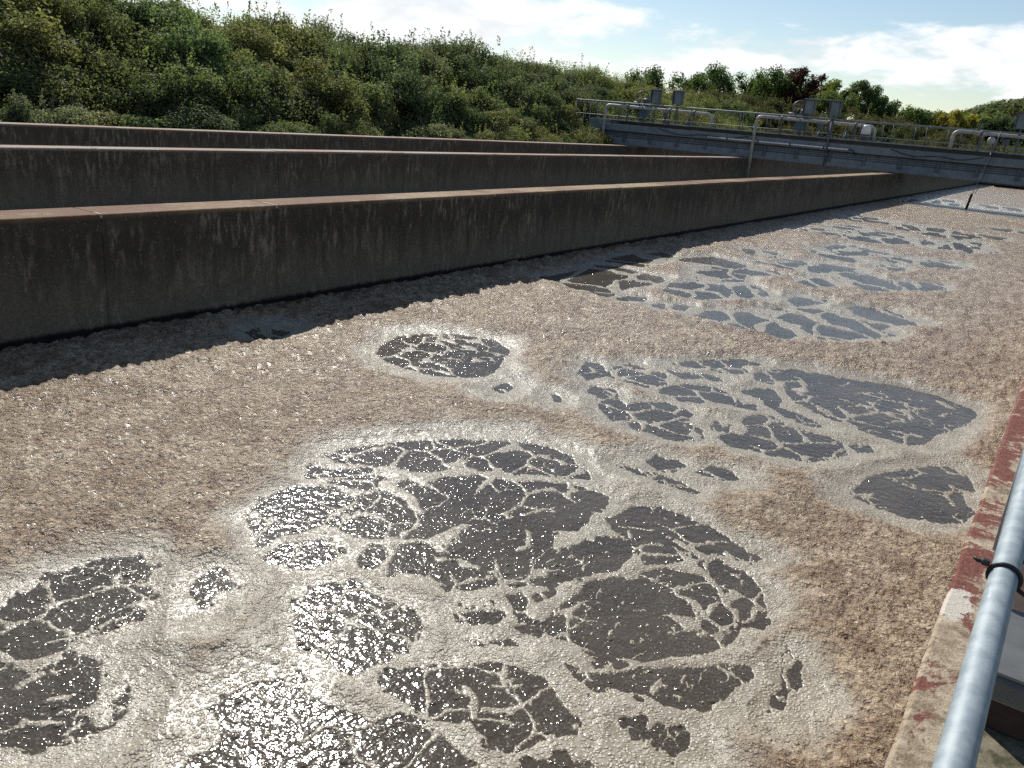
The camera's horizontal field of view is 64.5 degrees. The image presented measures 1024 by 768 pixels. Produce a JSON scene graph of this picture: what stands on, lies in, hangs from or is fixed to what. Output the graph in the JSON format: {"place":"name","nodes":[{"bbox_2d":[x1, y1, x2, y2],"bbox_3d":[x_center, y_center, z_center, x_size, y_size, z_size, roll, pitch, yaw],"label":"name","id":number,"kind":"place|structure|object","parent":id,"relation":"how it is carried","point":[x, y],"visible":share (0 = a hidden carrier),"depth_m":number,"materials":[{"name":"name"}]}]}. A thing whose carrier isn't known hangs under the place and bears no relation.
{"place":"outdoors","nodes":[
{"label":"outdoors","id":0,"kind":"place"},
{"bbox_2d":[0,20,927,142],"bbox_3d":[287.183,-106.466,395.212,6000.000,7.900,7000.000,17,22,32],"label":"ground","id":1,"kind":"structure","parent":0,"point":[46,107],"depth_m":40.56,"materials":[{"name":"green plant"}]},
{"bbox_2d":[0,42,33,99],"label":"shrub","id":2,"kind":"object","parent":1,"relation":"on","point":[7,58],"visible":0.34,"depth_m":33.37,"materials":[{"name":"green plant"}]},
{"bbox_2d":[0,47,44,110],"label":"shrub","id":3,"kind":"object","parent":1,"relation":"on","point":[6,83],"visible":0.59,"depth_m":33.20,"materials":[{"name":"green plant"}]},
{"bbox_2d":[0,88,48,122],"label":"shrub","id":4,"kind":"object","parent":1,"relation":"on","point":[19,106],"visible":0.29,"depth_m":30.78,"materials":[{"name":"green plant"}]},
{"bbox_2d":[0,0,85,85],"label":"shrub","id":5,"kind":"object","parent":1,"relation":"on","point":[34,33],"visible":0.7,"depth_m":35.06,"materials":[{"name":"green plant"}]},
{"bbox_2d":[0,0,86,35],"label":"shrub","id":6,"kind":"object","parent":1,"relation":"on","point":[54,6],"visible":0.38,"depth_m":37.86,"materials":[{"name":"green plant"}]},
{"bbox_2d":[18,81,100,124],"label":"shrub","id":7,"kind":"object","parent":1,"relation":"on","point":[70,116],"visible":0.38,"depth_m":31.62,"materials":[{"name":"green plant"}]},
{"bbox_2d":[17,43,126,113],"bbox_3d":[-19.579,-13.091,35.745,4.658,3.392,4.271,15,21,28],"label":"shrub","id":8,"kind":"object","parent":1,"relation":"on","point":[68,95],"visible":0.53,"depth_m":35.12,"materials":[{"name":"green plant"}]},
{"bbox_2d":[36,32,134,93],"bbox_3d":[-19.801,-15.086,38.305,4.390,2.830,4.378,8,19,10],"label":"shrub","id":9,"kind":"object","parent":1,"relation":"on","point":[108,61],"visible":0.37,"depth_m":37.67,"materials":[{"name":"green plant"}]},
{"bbox_2d":[51,0,132,54],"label":"shrub","id":10,"kind":"object","parent":1,"relation":"on","point":[82,25],"visible":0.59,"depth_m":39.85,"materials":[{"name":"green plant"}]},
{"bbox_2d":[79,92,127,126],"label":"shrub","id":11,"kind":"object","parent":1,"relation":"on","point":[106,117],"visible":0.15,"depth_m":33.88,"materials":[{"name":"green plant"}]},
{"bbox_2d":[80,41,178,105],"bbox_3d":[-18.604,-15.191,39.789,4.418,2.803,4.051,0,19,-15],"label":"shrub","id":12,"kind":"object","parent":1,"relation":"on","point":[138,65],"visible":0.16,"depth_m":38.97,"materials":[{"name":"green plant"}]},
{"bbox_2d":[94,57,184,118],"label":"shrub","id":13,"kind":"object","parent":1,"relation":"on","point":[148,94],"visible":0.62,"depth_m":36.79,"materials":[{"name":"green plant"}]},
{"bbox_2d":[103,16,190,68],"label":"shrub","id":14,"kind":"object","parent":1,"relation":"on","point":[136,37],"visible":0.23,"depth_m":41.80,"materials":[{"name":"green plant"}]},
{"bbox_2d":[92,0,202,43],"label":"shrub","id":15,"kind":"object","parent":1,"relation":"on","point":[160,19],"visible":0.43,"depth_m":43.33,"materials":[{"name":"green plant"}]},
{"bbox_2d":[128,46,227,121],"bbox_3d":[-16.063,-14.082,39.269,4.753,4.432,4.914,9,19,11],"label":"shrub","id":16,"kind":"object","parent":1,"relation":"on","point":[190,90],"visible":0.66,"depth_m":38.56,"materials":[{"name":"green plant"}]},
{"bbox_2d":[135,5,233,91],"bbox_3d":[-16.997,-17.148,42.346,5.058,5.027,5.230,8,19,10],"label":"shrub","id":17,"kind":"object","parent":1,"relation":"on","point":[210,51],"visible":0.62,"depth_m":41.59,"materials":[{"name":"green plant"}]},
{"bbox_2d":[160,97,239,130],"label":"shrub","id":18,"kind":"object","parent":1,"relation":"on","point":[214,121],"visible":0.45,"depth_m":37.29,"materials":[{"name":"green plant"}]},
{"bbox_2d":[186,47,282,126],"bbox_3d":[-14.494,-14.615,41.422,5.245,4.473,4.809,3,19,-6],"label":"shrub","id":19,"kind":"object","parent":1,"relation":"on","point":[247,88],"visible":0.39,"depth_m":41.11,"materials":[{"name":"green plant"}]},
{"bbox_2d":[218,92,260,131],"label":"shrub","id":20,"kind":"object","parent":1,"relation":"on","point":[248,118],"visible":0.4,"depth_m":39.58,"materials":[{"name":"green plant"}]},
{"bbox_2d":[212,1,269,59],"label":"shrub","id":21,"kind":"object","parent":1,"relation":"on","point":[242,22],"visible":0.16,"depth_m":49.24,"materials":[{"name":"green plant"}]},
{"bbox_2d":[211,50,284,93],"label":"shrub","id":22,"kind":"object","parent":1,"relation":"on","point":[238,65],"visible":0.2,"depth_m":43.38,"materials":[{"name":"green plant"}]},
{"bbox_2d":[210,15,289,71],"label":"shrub","id":23,"kind":"object","parent":1,"relation":"on","point":[259,43],"visible":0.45,"depth_m":47.07,"materials":[{"name":"green plant"}]},
{"bbox_2d":[230,73,287,123],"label":"shrub","id":24,"kind":"object","parent":1,"relation":"on","point":[260,105],"visible":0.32,"depth_m":41.92,"materials":[{"name":"green plant"}]},
{"bbox_2d":[228,38,298,96],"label":"shrub","id":25,"kind":"object","parent":1,"relation":"on","point":[267,67],"visible":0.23,"depth_m":45.18,"materials":[{"name":"green plant"}]},
{"bbox_2d":[248,0,296,51],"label":"shrub","id":26,"kind":"object","parent":1,"relation":"on","point":[280,21],"visible":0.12,"depth_m":54.12,"materials":[{"name":"green plant"}]},
{"bbox_2d":[231,0,326,60],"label":"shrub","id":27,"kind":"object","parent":1,"relation":"on","point":[303,34],"visible":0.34,"depth_m":52.55,"materials":[{"name":"green plant"}]},
{"bbox_2d":[261,37,306,74],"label":"shrub","id":28,"kind":"object","parent":1,"relation":"on","point":[287,63],"visible":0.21,"depth_m":50.16,"materials":[{"name":"green plant"}]},
{"bbox_2d":[259,115,309,133],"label":"shrub","id":29,"kind":"object","parent":1,"relation":"on","point":[285,129],"visible":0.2,"depth_m":40.64,"materials":[{"name":"green plant"}]},
{"bbox_2d":[264,77,330,123],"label":"shrub","id":30,"kind":"object","parent":1,"relation":"on","point":[293,118],"visible":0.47,"depth_m":45.12,"materials":[{"name":"green plant"}]},
{"bbox_2d":[0,107,622,144],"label":"bramble","id":31,"kind":"object","parent":1,"relation":"on","point":[135,121],"visible":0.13,"depth_m":38.62,"materials":[{"name":"green plant"}]},
{"bbox_2d":[283,51,355,110],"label":"shrub","id":32,"kind":"object","parent":1,"relation":"on","point":[315,65],"visible":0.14,"depth_m":48.09,"materials":[{"name":"green plant"}]},
{"bbox_2d":[308,107,344,134],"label":"shrub","id":33,"kind":"object","parent":1,"relation":"on","point":[333,122],"visible":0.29,"depth_m":43.25,"materials":[{"name":"green plant"}]},
{"bbox_2d":[290,58,371,129],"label":"shrub","id":34,"kind":"object","parent":1,"relation":"on","point":[331,95],"visible":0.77,"depth_m":46.43,"materials":[{"name":"green plant"}]},
{"bbox_2d":[295,9,366,47],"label":"shrub","id":35,"kind":"object","parent":1,"relation":"on","point":[317,25],"visible":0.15,"depth_m":57.99,"materials":[{"name":"green plant"}]},
{"bbox_2d":[301,37,361,81],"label":"shrub","id":36,"kind":"object","parent":1,"relation":"on","point":[342,62],"visible":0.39,"depth_m":52.67,"materials":[{"name":"green plant"}]},
{"bbox_2d":[321,116,372,135],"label":"shrub","id":37,"kind":"object","parent":1,"relation":"on","point":[345,128],"visible":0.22,"depth_m":44.18,"materials":[{"name":"green plant"}]},
{"bbox_2d":[326,20,377,77],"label":"shrub","id":38,"kind":"object","parent":1,"relation":"on","point":[348,45],"visible":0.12,"depth_m":56.00,"materials":[{"name":"green plant"}]},
{"bbox_2d":[328,106,383,135],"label":"shrub","id":39,"kind":"object","parent":1,"relation":"on","point":[366,122],"visible":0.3,"depth_m":46.59,"materials":[{"name":"green plant"}]},
{"bbox_2d":[327,30,389,86],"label":"shrub","id":40,"kind":"object","parent":1,"relation":"on","point":[360,61],"visible":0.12,"depth_m":54.69,"materials":[{"name":"green plant"}]},
{"bbox_2d":[0,122,738,156],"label":"concrete wall","id":41,"kind":"structure","parent":1,"relation":"on","point":[13,133],"depth_m":37.04,"materials":[{"name":"concrete"}]},
{"bbox_2d":[352,90,398,134],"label":"shrub","id":42,"kind":"object","parent":1,"relation":"on","point":[387,121],"visible":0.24,"depth_m":49.10,"materials":[{"name":"green plant"}]},
{"bbox_2d":[0,0,761,135],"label":"undergrowth","id":43,"kind":"object","parent":1,"relation":"on","point":[127,71],"visible":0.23,"depth_m":43.73,"materials":[{"name":"green plant"}]},
{"bbox_2d":[354,22,421,85],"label":"shrub","id":44,"kind":"object","parent":1,"relation":"on","point":[400,59],"visible":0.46,"depth_m":56.14,"materials":[{"name":"green plant"}]},
{"bbox_2d":[348,57,434,132],"bbox_3d":[-8.241,-18.119,51.433,5.012,5.032,6.382,18,23,35],"label":"shrub","id":45,"kind":"object","parent":1,"relation":"on","point":[376,91],"visible":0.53,"depth_m":50.23,"materials":[{"name":"green plant"}]},
{"bbox_2d":[362,46,434,93],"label":"shrub","id":46,"kind":"object","parent":1,"relation":"on","point":[378,67],"visible":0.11,"depth_m":54.03,"materials":[{"name":"green plant"}]},
{"bbox_2d":[376,51,452,131],"bbox_3d":[-6.338,-18.836,53.187,5.444,5.559,5.628,0,19,-15],"label":"shrub","id":47,"kind":"object","parent":1,"relation":"on","point":[417,85],"visible":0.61,"depth_m":51.88,"materials":[{"name":"green plant"}]},
{"bbox_2d":[394,37,452,85],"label":"shrub","id":48,"kind":"object","parent":1,"relation":"on","point":[424,66],"visible":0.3,"depth_m":59.17,"materials":[{"name":"green plant"}]},
{"bbox_2d":[405,108,456,138],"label":"shrub","id":49,"kind":"object","parent":1,"relation":"on","point":[437,131],"visible":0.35,"depth_m":49.08,"materials":[{"name":"green plant"}]},
{"bbox_2d":[401,28,462,65],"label":"shrub","id":50,"kind":"object","parent":1,"relation":"on","point":[437,45],"visible":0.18,"depth_m":64.00,"materials":[{"name":"green plant"}]},
{"bbox_2d":[0,145,883,210],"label":"concrete wall","id":51,"kind":"structure","parent":1,"relation":"on","point":[38,177],"depth_m":27.16,"materials":[{"name":"concrete"}]},
{"bbox_2d":[421,74,473,135],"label":"shrub","id":52,"kind":"object","parent":1,"relation":"on","point":[458,102],"visible":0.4,"depth_m":55.11,"materials":[{"name":"green plant"}]},
{"bbox_2d":[420,52,482,94],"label":"shrub","id":53,"kind":"object","parent":1,"relation":"on","point":[460,73],"visible":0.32,"depth_m":61.90,"materials":[{"name":"green plant"}]},
{"bbox_2d":[421,28,483,71],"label":"shrub","id":54,"kind":"object","parent":1,"relation":"on","point":[455,42],"visible":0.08,"depth_m":65.41,"materials":[{"name":"green plant"}]},
{"bbox_2d":[428,46,493,92],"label":"shrub","id":55,"kind":"object","parent":1,"relation":"on","point":[465,63],"visible":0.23,"depth_m":63.06,"materials":[{"name":"green plant"}]},
{"bbox_2d":[438,86,489,132],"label":"shrub","id":56,"kind":"object","parent":1,"relation":"on","point":[463,115],"visible":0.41,"depth_m":56.48,"materials":[{"name":"green plant"}]},
{"bbox_2d":[455,75,508,116],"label":"shrub","id":57,"kind":"object","parent":1,"relation":"on","point":[484,98],"visible":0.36,"depth_m":60.33,"materials":[{"name":"green plant"}]},
{"bbox_2d":[456,29,508,71],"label":"shrub","id":58,"kind":"object","parent":1,"relation":"on","point":[482,55],"visible":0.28,"depth_m":68.31,"materials":[{"name":"green plant"}]},
{"bbox_2d":[468,96,512,133],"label":"shrub","id":59,"kind":"object","parent":1,"relation":"on","point":[493,118],"visible":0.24,"depth_m":57.58,"materials":[{"name":"green plant"}]},
{"bbox_2d":[467,58,517,100],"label":"shrub","id":60,"kind":"object","parent":1,"relation":"on","point":[500,78],"visible":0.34,"depth_m":65.39,"materials":[{"name":"green plant"}]},
{"bbox_2d":[477,115,523,140],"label":"shrub","id":61,"kind":"object","parent":1,"relation":"on","point":[511,135],"visible":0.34,"depth_m":55.99,"materials":[{"name":"green plant"}]},
{"bbox_2d":[476,106,533,140],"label":"shrub","id":62,"kind":"object","parent":1,"relation":"on","point":[492,127],"visible":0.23,"depth_m":57.48,"materials":[{"name":"green plant"}]},
{"bbox_2d":[487,98,536,134],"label":"shrub","id":63,"kind":"object","parent":1,"relation":"on","point":[516,121],"visible":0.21,"depth_m":60.04,"materials":[{"name":"green plant"}]},
{"bbox_2d":[487,64,538,111],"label":"shrub","id":64,"kind":"object","parent":1,"relation":"on","point":[526,99],"visible":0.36,"depth_m":64.50,"materials":[{"name":"green plant"}]},
{"bbox_2d":[503,57,553,91],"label":"shrub","id":65,"kind":"object","parent":1,"relation":"on","point":[539,80],"visible":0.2,"depth_m":70.41,"materials":[{"name":"green plant"}]},
{"bbox_2d":[506,46,563,83],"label":"shrub","id":66,"kind":"object","parent":1,"relation":"on","point":[536,67],"visible":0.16,"depth_m":74.09,"materials":[{"name":"green plant"}]},
{"bbox_2d":[509,70,565,120],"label":"shrub","id":67,"kind":"object","parent":1,"relation":"on","point":[540,92],"visible":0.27,"depth_m":66.97,"materials":[{"name":"green plant"}]},
{"bbox_2d":[521,88,557,133],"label":"shrub","id":68,"kind":"object","parent":1,"relation":"on","point":[540,113],"visible":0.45,"depth_m":63.95,"materials":[{"name":"green plant"}]},
{"bbox_2d":[521,57,575,95],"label":"shrub","id":69,"kind":"object","parent":1,"relation":"on","point":[561,82],"visible":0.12,"depth_m":72.45,"materials":[{"name":"green plant"}]},
{"bbox_2d":[541,101,572,135],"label":"shrub","id":70,"kind":"object","parent":1,"relation":"on","point":[564,126],"visible":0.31,"depth_m":66.16,"materials":[{"name":"green plant"}]},
{"bbox_2d":[551,80,592,121],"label":"shrub","id":71,"kind":"object","parent":1,"relation":"on","point":[571,97],"visible":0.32,"depth_m":70.70,"materials":[{"name":"green plant"}]},
{"bbox_2d":[554,97,590,132],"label":"shrub","id":72,"kind":"object","parent":1,"relation":"on","point":[573,119],"visible":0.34,"depth_m":67.62,"materials":[{"name":"green plant"}]},
{"bbox_2d":[559,79,609,122],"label":"shrub","id":73,"kind":"object","parent":1,"relation":"on","point":[589,97],"visible":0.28,"depth_m":72.72,"materials":[{"name":"green plant"}]},
{"bbox_2d":[568,119,603,143],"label":"shrub","id":74,"kind":"object","parent":1,"relation":"on","point":[593,139],"visible":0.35,"depth_m":64.06,"materials":[{"name":"green plant"}]},
{"bbox_2d":[568,53,616,90],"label":"shrub","id":75,"kind":"object","parent":1,"relation":"on","point":[605,77],"visible":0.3,"depth_m":83.17,"materials":[{"name":"green plant"}]},
{"bbox_2d":[621,63,687,93],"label":"tree","id":76,"kind":"object","parent":1,"relation":"on","point":[652,75],"visible":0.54,"depth_m":141.24,"materials":[{"name":"green plant"}]},
{"bbox_2d":[686,60,747,96],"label":"tree","id":77,"kind":"object","parent":1,"relation":"on","point":[720,76],"visible":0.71,"depth_m":137.97,"materials":[{"name":"green plant"}]},
{"bbox_2d":[719,94,747,119],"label":"shrub","id":78,"kind":"object","parent":1,"relation":"on","point":[735,106],"visible":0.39,"depth_m":108.10,"materials":[{"name":"green plant"}]},
{"bbox_2d":[748,64,805,107],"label":"tree","id":79,"kind":"object","parent":1,"relation":"on","point":[777,76],"visible":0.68,"depth_m":137.61,"materials":[{"name":"green plant"}]},
{"bbox_2d":[575,99,1023,185],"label":"footbridge","id":80,"kind":"object","parent":1,"relation":"on","point":[1004,168],"visible":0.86,"depth_m":57.74,"materials":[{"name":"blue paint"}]},
{"bbox_2d":[602,104,712,133],"bbox_3d":[11.399,-19.818,65.092,9.094,4.630,0.360,14,21,25],"label":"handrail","id":81,"kind":"object","parent":80,"relation":"attached to","point":[670,110],"visible":0.94,"depth_m":64.36,"materials":[{"name":"metal"}]},
{"bbox_2d":[650,89,684,124],"bbox_3d":[12.115,-21.817,63.931,2.700,2.600,0.480,17,22,32],"label":"instrument panel","id":82,"kind":"object","parent":80,"relation":"on","point":[677,97],"visible":1,"depth_m":63.72,"materials":[{"name":"blue paint"}]},
{"bbox_2d":[745,115,876,177],"bbox_3d":[21.448,-16.676,58.637,8.399,4.830,0.360,14,20,25],"label":"air pipe","id":83,"kind":"object","parent":80,"relation":"attached to","point":[854,125],"visible":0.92,"depth_m":58.54,"materials":[{"name":"metal"}]},
{"bbox_2d":[802,98,842,137],"bbox_3d":[21.887,-18.855,57.628,2.600,2.600,0.480,17,22,32],"label":"instrument panel","id":84,"kind":"object","parent":80,"relation":"on","point":[834,109],"visible":1,"depth_m":57.41,"materials":[{"name":"blue paint"}]},
{"bbox_2d":[948,130,1023,150],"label":"air pipe","id":85,"kind":"object","parent":80,"relation":"attached to","point":[980,133],"visible":1,"depth_m":52.12,"materials":[{"name":"metal"}]},
{"bbox_2d":[777,66,828,105],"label":"tree","id":86,"kind":"object","parent":1,"relation":"on","point":[812,85],"visible":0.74,"depth_m":133.69,"materials":[{"name":"brown plant"}]},
{"bbox_2d":[804,88,861,117],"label":"tree","id":87,"kind":"object","parent":1,"relation":"on","point":[823,105],"visible":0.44,"depth_m":128.66,"materials":[{"name":"green plant"}]},
{"bbox_2d":[811,78,859,111],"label":"tree","id":88,"kind":"object","parent":1,"relation":"on","point":[835,85],"visible":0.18,"depth_m":136.16,"materials":[{"name":"green plant"}]},
{"bbox_2d":[840,80,883,116],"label":"tree","id":89,"kind":"object","parent":1,"relation":"on","point":[868,95],"visible":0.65,"depth_m":133.25,"materials":[{"name":"green plant"}]},
{"bbox_2d":[869,95,901,121],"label":"tree","id":90,"kind":"object","parent":1,"relation":"on","point":[881,109],"visible":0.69,"depth_m":135.98,"materials":[{"name":"green plant"}]},
{"bbox_2d":[878,113,920,140],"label":"shrub","id":91,"kind":"object","parent":1,"relation":"on","point":[907,128],"visible":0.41,"depth_m":117.49,"materials":[{"name":"green plant"}]},
{"bbox_2d":[892,104,937,131],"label":"tree","id":92,"kind":"object","parent":1,"relation":"on","point":[922,114],"visible":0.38,"depth_m":138.14,"materials":[{"name":"green plant"}]},
{"bbox_2d":[927,128,972,148],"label":"shrub","id":93,"kind":"object","parent":1,"relation":"on","point":[956,140],"visible":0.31,"depth_m":108.39,"materials":[{"name":"green plant"}]},
{"bbox_2d":[884,380,1023,767],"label":"concrete wall","id":94,"kind":"structure","parent":1,"relation":"on","point":[917,739],"depth_m":3.30,"materials":[{"name":"concrete"}]},
{"bbox_2d":[932,447,1023,767],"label":"handrail","id":95,"kind":"object","parent":94,"relation":"on","point":[959,744],"visible":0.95,"depth_m":1.30,"materials":[{"name":"metal"}]},
{"bbox_2d":[973,556,1023,596],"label":"cable tie","id":96,"kind":"object","parent":95,"relation":"attached to","point":[984,561],"visible":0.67,"depth_m":1.52,"materials":[{"name":"plastic"}]},
{"bbox_2d":[932,108,978,132],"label":"tree","id":97,"kind":"object","parent":1,"relation":"on","point":[956,115],"visible":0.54,"depth_m":135.26,"materials":[{"name":"green plant"}]},
{"bbox_2d":[975,116,1023,147],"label":"tree","id":98,"kind":"object","parent":1,"relation":"on","point":[990,125],"visible":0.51,"depth_m":130.63,"materials":[{"name":"green plant"}]},
{"bbox_2d":[0,186,1023,767],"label":"water","id":99,"kind":"structure","parent":0,"point":[486,550],"depth_m":6.78,"materials":[{"name":"liquid"}]},
{"bbox_2d":[0,172,979,350],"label":"concrete wall","id":100,"kind":"structure","parent":99,"relation":"in","point":[71,272],"depth_m":14.68,"materials":[{"name":"concrete"}]},
{"bbox_2d":[0,184,1023,767],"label":"foam","id":101,"kind":"object","parent":99,"relation":"on","point":[174,448],"visible":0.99,"depth_m":8.32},
{"bbox_2d":[56,0,1023,119],"label":"sky","id":102,"kind":"structure","parent":0,"point":[932,55],"materials":[{"name":"white"}]},
{"bbox_2d":[976,726,1023,767],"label":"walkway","id":103,"kind":"structure","parent":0,"point":[998,749],"depth_m":2.64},
{"bbox_2d":[985,609,1023,741],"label":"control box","id":104,"kind":"object","parent":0,"point":[1006,713],"visible":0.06,"depth_m":2.42,"materials":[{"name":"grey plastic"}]},
{"bbox_2d":[1007,111,1020,150],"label":"hill","id":105,"kind":"structure","parent":0,"point":[1012,116],"depth_m":365.78,"materials":[{"name":"green plant"}]},
{"bbox_2d":[879,96,1023,136],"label":"wood","id":106,"kind":"object","parent":105,"relation":"on","point":[997,109],"visible":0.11,"depth_m":364.13,"materials":[{"name":"green plant"}]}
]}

